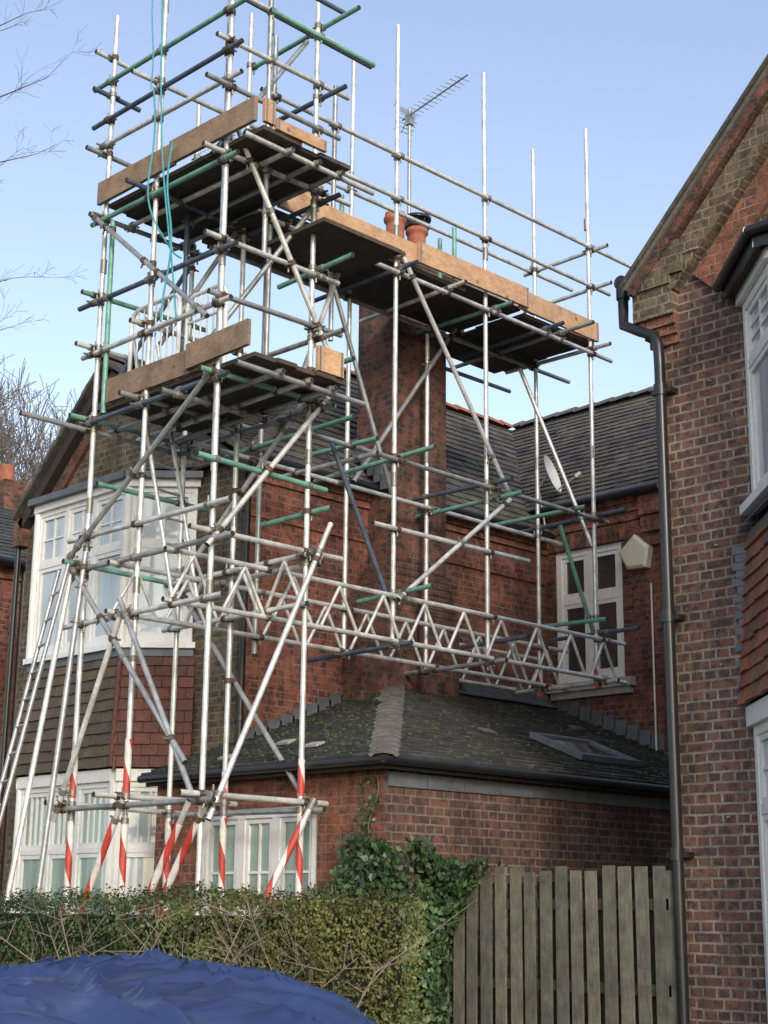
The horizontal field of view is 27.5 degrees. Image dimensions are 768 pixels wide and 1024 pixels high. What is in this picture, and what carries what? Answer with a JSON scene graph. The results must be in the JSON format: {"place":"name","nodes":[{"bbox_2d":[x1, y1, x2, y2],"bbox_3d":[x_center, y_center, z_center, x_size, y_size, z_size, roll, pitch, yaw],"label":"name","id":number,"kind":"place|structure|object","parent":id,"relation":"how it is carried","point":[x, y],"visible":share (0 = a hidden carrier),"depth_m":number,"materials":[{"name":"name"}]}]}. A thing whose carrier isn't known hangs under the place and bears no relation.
{"place":"outdoors","nodes":[
{"label":"outdoors","id":0,"kind":"place"},
{"bbox_2d":[0,464,29,911],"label":"brick house","id":1,"kind":"structure","parent":0,"point":[12,491],"depth_m":21.18,"materials":[{"name":"brick"}]},
{"bbox_2d":[0,947,375,1023],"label":"covered parked car","id":2,"kind":"object","parent":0,"point":[155,986],"visible":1,"depth_m":4.88,"materials":[{"name":"fabric"}]},
{"bbox_2d":[0,0,767,479],"label":"sky","id":3,"kind":"structure","parent":0,"point":[652,83],"materials":[{"name":"blue"}]},
{"label":"ground","id":4,"kind":"structure","parent":0,"visible":0},
{"bbox_2d":[0,354,87,483],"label":"bare tree","id":5,"kind":"object","parent":4,"relation":"on","point":[7,443],"visible":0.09,"depth_m":40.56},
{"bbox_2d":[0,0,101,330],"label":"bare tree","id":6,"kind":"object","parent":4,"relation":"on","point":[19,88],"visible":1,"depth_m":16.25,"materials":[{"name":"brown plant"}]},
{"bbox_2d":[0,879,431,1023],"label":"hedge","id":7,"kind":"object","parent":4,"relation":"on","point":[328,928],"visible":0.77,"depth_m":9.91,"materials":[{"name":"green plant"}]},
{"bbox_2d":[0,895,475,1007],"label":"bare shrub","id":8,"kind":"object","parent":4,"relation":"on","point":[379,988],"visible":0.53,"depth_m":7.19,"materials":[{"name":"brown plant"}]},
{"bbox_2d":[302,775,508,1023],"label":"ivy plant","id":9,"kind":"object","parent":4,"relation":"on","point":[442,892],"visible":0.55,"depth_m":12.57,"materials":[{"name":"green plant"}]},
{"bbox_2d":[619,54,767,1023],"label":"walls","id":10,"kind":"structure","parent":4,"relation":"on","point":[719,203],"depth_m":11.80,"materials":[{"name":"brown brick"}]},
{"bbox_2d":[614,275,729,1023],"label":"gutter and downpipe","id":11,"kind":"object","parent":10,"relation":"attached to","point":[669,618],"visible":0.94,"depth_m":11.72,"materials":[{"name":"metal"}]},
{"bbox_2d":[712,219,767,1018],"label":"bay window","id":12,"kind":"structure","parent":10,"relation":"attached to","point":[742,279],"depth_m":11.26,"materials":[{"name":"white wood"}]},
{"label":"garden path","id":13,"kind":"structure","parent":0,"visible":0},
{"bbox_2d":[0,0,639,915],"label":"scaffolding","id":14,"kind":"object","parent":13,"relation":"on","point":[224,196],"visible":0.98,"depth_m":14.45,"materials":[{"name":"metal"}]},
{"bbox_2d":[2,398,667,906],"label":"walls","id":15,"kind":"structure","parent":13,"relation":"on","point":[512,590],"depth_m":17.64,"materials":[{"name":"brick"}]},
{"bbox_2d":[8,467,203,914],"bbox_3d":[-3.130,2.682,16.442,3.008,6.120,0.731,-13,-20,43],"label":"bay window","id":16,"kind":"structure","parent":15,"relation":"attached to","point":[60,518],"depth_m":16.21,"materials":[{"name":"wood"}]},
{"bbox_2d":[0,453,668,841],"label":"gutters and pipes","id":17,"kind":"object","parent":15,"relation":"attached to","point":[388,759],"visible":0.63,"depth_m":15.24,"materials":[{"name":"black plastic"}]},
{"bbox_2d":[11,354,657,549],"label":"roof","id":18,"kind":"structure","parent":15,"relation":"on","point":[625,444],"depth_m":19.32,"materials":[{"name":"tile"}]},
{"bbox_2d":[342,210,467,700],"bbox_3d":[0.306,1.139,17.128,0.720,9.520,1.930,-13,-20,43],"label":"chimney","id":19,"kind":"object","parent":18,"relation":"on","point":[363,677],"visible":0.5,"depth_m":17.14,"materials":[{"name":"brick"}]},
{"bbox_2d":[393,74,469,239],"bbox_3d":[0.571,-3.723,18.080,0.280,2.615,1.274,11,-18,-35],"label":"television aerial","id":20,"kind":"object","parent":19,"relation":"attached to","point":[409,118],"visible":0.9,"depth_m":18.57,"materials":[{"name":"silver metal"}]},
{"bbox_2d":[539,455,580,524],"bbox_3d":[2.130,-0.284,19.037,0.432,0.879,0.427,5,-15,-15],"label":"satellite dish","id":21,"kind":"object","parent":15,"relation":"attached to","point":[552,476],"visible":0.98,"depth_m":19.18,"materials":[{"name":"white metal"}]},
{"bbox_2d":[546,542,635,700],"bbox_3d":[2.443,1.285,18.494,1.230,1.799,0.190,-13,-20,43],"label":"wing window","id":22,"kind":"structure","parent":15,"relation":"attached to","point":[609,587],"depth_m":18.56,"materials":[{"name":"white paint"}]},
{"bbox_2d":[619,534,652,569],"bbox_3d":[2.910,0.465,18.157,0.430,0.410,0.115,-13,-20,43],"label":"burglar alarm box","id":23,"kind":"object","parent":15,"relation":"attached to","point":[635,552],"visible":1,"depth_m":18.08,"materials":[{"name":"beige plastic"}]},
{"bbox_2d":[141,684,671,1023],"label":"side extension","id":24,"kind":"object","parent":13,"relation":"on","point":[536,826],"visible":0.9,"depth_m":14.11,"materials":[{"name":"red brick"}]},
{"bbox_2d":[438,865,677,1023],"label":"wooden fence","id":25,"kind":"object","parent":13,"relation":"on","point":[608,903],"visible":0.82,"depth_m":11.88,"materials":[{"name":"brown wood"}]}
]}

